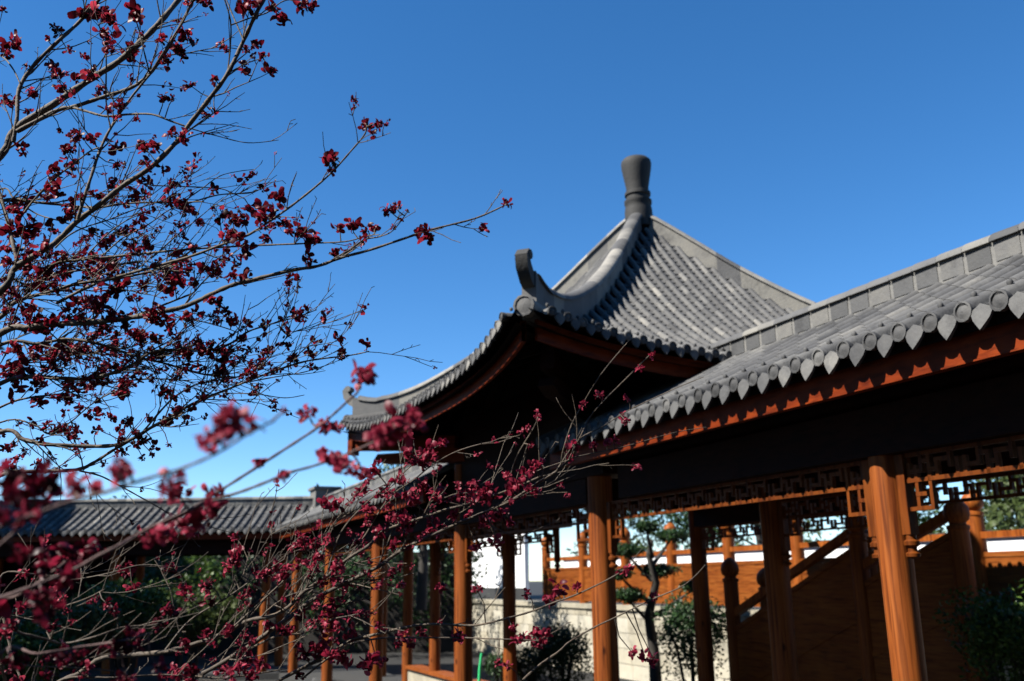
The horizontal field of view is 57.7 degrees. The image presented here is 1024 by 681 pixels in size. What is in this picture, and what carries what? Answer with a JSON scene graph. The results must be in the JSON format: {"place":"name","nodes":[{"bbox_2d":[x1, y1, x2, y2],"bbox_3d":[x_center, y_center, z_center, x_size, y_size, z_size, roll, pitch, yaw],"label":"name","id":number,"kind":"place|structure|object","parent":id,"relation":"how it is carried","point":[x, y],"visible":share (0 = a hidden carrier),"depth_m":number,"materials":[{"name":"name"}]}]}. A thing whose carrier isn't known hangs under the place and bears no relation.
{"place":"outdoors","nodes":[
{"label":"outdoors","id":0,"kind":"place"},
{"bbox_2d":[137,581,632,680],"bbox_3d":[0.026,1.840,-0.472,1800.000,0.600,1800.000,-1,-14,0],"label":"ground","id":1,"kind":"structure","parent":0,"point":[394,665],"depth_m":26.50,"materials":[{"name":"grey stone"}]},
{"bbox_2d":[0,619,84,680],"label":"leafy shrub","id":2,"kind":"object","parent":1,"relation":"on","point":[31,644],"visible":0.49,"depth_m":11.84,"materials":[{"name":"green plant"}]},
{"bbox_2d":[5,590,135,680],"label":"leafy shrub","id":3,"kind":"object","parent":1,"relation":"on","point":[78,614],"visible":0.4,"depth_m":13.37,"materials":[{"name":"green plant"}]},
{"bbox_2d":[72,576,200,680],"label":"leafy shrub","id":4,"kind":"object","parent":1,"relation":"on","point":[151,594],"visible":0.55,"depth_m":14.25,"materials":[{"name":"green plant"}]},
{"bbox_2d":[0,486,341,680],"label":"covered corridor","id":5,"kind":"object","parent":1,"relation":"on","point":[71,524],"visible":0.52,"depth_m":22.99,"materials":[{"name":"grey tile"}]},
{"bbox_2d":[142,556,234,664],"bbox_3d":[-9.583,7.539,26.459,3.316,3.494,2.871,4,-15,-17],"label":"garden tree","id":6,"kind":"object","parent":1,"relation":"on","point":[194,577],"visible":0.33,"depth_m":26.57,"materials":[{"name":"green plant"}]},
{"bbox_2d":[142,581,246,680],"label":"leafy shrub","id":7,"kind":"object","parent":1,"relation":"on","point":[208,618],"visible":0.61,"depth_m":14.75,"materials":[{"name":"green plant"}]},
{"bbox_2d":[0,359,428,680],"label":"red leaf shrub","id":8,"kind":"object","parent":1,"relation":"on","point":[37,485],"visible":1,"depth_m":1.30,"materials":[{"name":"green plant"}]},
{"bbox_2d":[0,0,512,546],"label":"red leaf tree","id":9,"kind":"object","parent":1,"relation":"on","point":[62,350],"visible":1,"depth_m":2.94,"materials":[{"name":"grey plant"}]},
{"bbox_2d":[89,483,492,655],"bbox_3d":[-10.313,7.543,30.075,19.388,5.778,2.503,-1,-14,0],"label":"clipped hedge","id":10,"kind":"object","parent":1,"relation":"on","point":[395,618],"visible":0.1,"depth_m":29.62,"materials":[{"name":"green plant"}]},
{"bbox_2d":[312,677,340,680],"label":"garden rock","id":11,"kind":"object","parent":1,"relation":"on","point":[318,679],"visible":0.3,"depth_m":19.03,"materials":[{"name":"grey stone"}]},
{"bbox_2d":[0,341,705,680],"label":"red leaf shrub","id":12,"kind":"object","parent":1,"relation":"on","point":[321,649],"visible":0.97,"depth_m":2.52,"materials":[{"name":"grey plant"}]},
{"bbox_2d":[322,546,418,629],"bbox_3d":[-4.100,7.381,28.091,3.333,4.459,4.052,-1,-14,0],"label":"garden tree","id":13,"kind":"object","parent":1,"relation":"on","point":[356,558],"visible":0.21,"depth_m":27.80,"materials":[{"name":"green plant"}]},
{"bbox_2d":[274,463,571,680],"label":"covered corridor","id":14,"kind":"object","parent":1,"relation":"on","point":[432,671],"visible":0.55,"depth_m":16.90,"materials":[{"name":"brown wood"}]},
{"bbox_2d":[478,653,482,680],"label":"garden stake","id":15,"kind":"object","parent":1,"relation":"on","point":[479,668],"visible":1,"depth_m":14.01,"materials":[{"name":"green plastic"}]},
{"bbox_2d":[482,648,502,680],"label":"round bush","id":16,"kind":"object","parent":1,"relation":"on","point":[497,672],"visible":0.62,"depth_m":14.53,"materials":[{"name":"green plant"}]},
{"bbox_2d":[517,646,551,680],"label":"round bush","id":17,"kind":"object","parent":1,"relation":"on","point":[524,657],"visible":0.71,"depth_m":14.81,"materials":[{"name":"green plant"}]},
{"bbox_2d":[519,617,593,680],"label":"round bush","id":18,"kind":"object","parent":1,"relation":"on","point":[560,638],"visible":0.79,"depth_m":15.30,"materials":[{"name":"green plant"}]},
{"bbox_2d":[339,154,878,680],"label":"garden pavilion","id":19,"kind":"structure","parent":1,"relation":"on","point":[641,280],"depth_m":10.46,"materials":[{"name":"grey tile"}]},
{"bbox_2d":[472,599,759,680],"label":"retaining wall","id":20,"kind":"structure","parent":1,"relation":"on","point":[575,614],"depth_m":22.49,"materials":[{"name":"beige stone"}]},
{"bbox_2d":[541,490,1023,611],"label":"wooden railing","id":21,"kind":"object","parent":20,"relation":"on","point":[996,572],"visible":0.35,"depth_m":17.33,"materials":[{"name":"orange wood"}]},
{"bbox_2d":[615,520,692,680],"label":"layered pine","id":22,"kind":"object","parent":1,"relation":"on","point":[652,572],"visible":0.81,"depth_m":16.54,"materials":[{"name":"green plant"}]},
{"bbox_2d":[650,590,729,680],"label":"round bush","id":23,"kind":"object","parent":1,"relation":"on","point":[681,612],"visible":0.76,"depth_m":14.80,"materials":[{"name":"green plant"}]},
{"bbox_2d":[535,221,1023,680],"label":"covered corridor","id":24,"kind":"object","parent":1,"relation":"on","point":[882,397],"visible":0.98,"depth_m":6.02,"materials":[{"name":"grey tile"}]},
{"bbox_2d":[720,502,1019,680],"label":"wooden stair","id":25,"kind":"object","parent":1,"relation":"on","point":[839,619],"visible":0.68,"depth_m":11.61,"materials":[{"name":"orange wood"}]},
{"bbox_2d":[932,578,1023,680],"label":"round bush","id":26,"kind":"object","parent":1,"relation":"on","point":[996,625],"visible":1,"depth_m":8.73,"materials":[{"name":"green plant"}]},
{"bbox_2d":[447,534,528,599],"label":"white building","id":27,"kind":"structure","parent":0,"point":[494,568],"depth_m":30.92,"materials":[{"name":"paint"}]},
{"bbox_2d":[0,0,1023,580],"label":"sky","id":28,"kind":"structure","parent":0,"point":[824,149],"materials":[{"name":"blue"}]},
{"bbox_2d":[474,595,759,608],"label":"terrace ground","id":29,"kind":"structure","parent":0,"point":[536,597],"depth_m":27.27,"materials":[{"name":"grey stone"}]},
{"bbox_2d":[377,463,448,609],"bbox_3d":[-2.249,4.655,24.055,2.368,4.481,3.076,-8,-16,25],"label":"garden tree","id":30,"kind":"object","parent":29,"relation":"on","point":[421,593],"visible":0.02,"depth_m":23.67,"materials":[{"name":"green plant"}]},
{"bbox_2d":[565,509,667,555],"bbox_3d":[3.663,6.650,30.518,4.074,3.668,3.184,-1,-14,0],"label":"garden tree","id":31,"kind":"object","parent":29,"relation":"on","point":[631,523],"visible":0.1,"depth_m":29.97,"materials":[{"name":"green plant"}]},
{"bbox_2d":[638,510,755,548],"bbox_3d":[5.193,5.275,25.866,3.462,3.973,3.029,-1,-14,0],"label":"garden tree","id":32,"kind":"object","parent":29,"relation":"on","point":[678,520],"visible":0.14,"depth_m":25.55,"materials":[{"name":"green plant"}]},
{"bbox_2d":[716,518,822,544],"bbox_3d":[7.504,5.340,27.336,3.166,4.516,3.073,11,-18,-38],"label":"garden tree","id":33,"kind":"object","parent":29,"relation":"on","point":[758,539],"visible":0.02,"depth_m":27.29,"materials":[{"name":"green plant"}]},
{"bbox_2d":[563,537,1023,567],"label":"garden wall","id":34,"kind":"structure","parent":29,"relation":"on","point":[1007,544],"depth_m":20.27,"materials":[{"name":"white paint"}]},
{"bbox_2d":[679,497,1023,548],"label":"clipped hedge","id":35,"kind":"object","parent":29,"relation":"on","point":[992,522],"visible":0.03,"depth_m":18.20,"materials":[{"name":"green plant"}]},
{"bbox_2d":[829,484,945,534],"bbox_3d":[10.283,5.008,25.028,3.379,3.933,3.134,12,-19,-41],"label":"garden tree","id":36,"kind":"object","parent":29,"relation":"on","point":[925,518],"depth_m":25.05,"materials":[{"name":"green plant"}]},
{"bbox_2d":[968,474,1023,529],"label":"garden tree","id":37,"kind":"object","parent":29,"relation":"on","point":[1011,508],"visible":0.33,"depth_m":20.23,"materials":[{"name":"green plant"}]}
]}

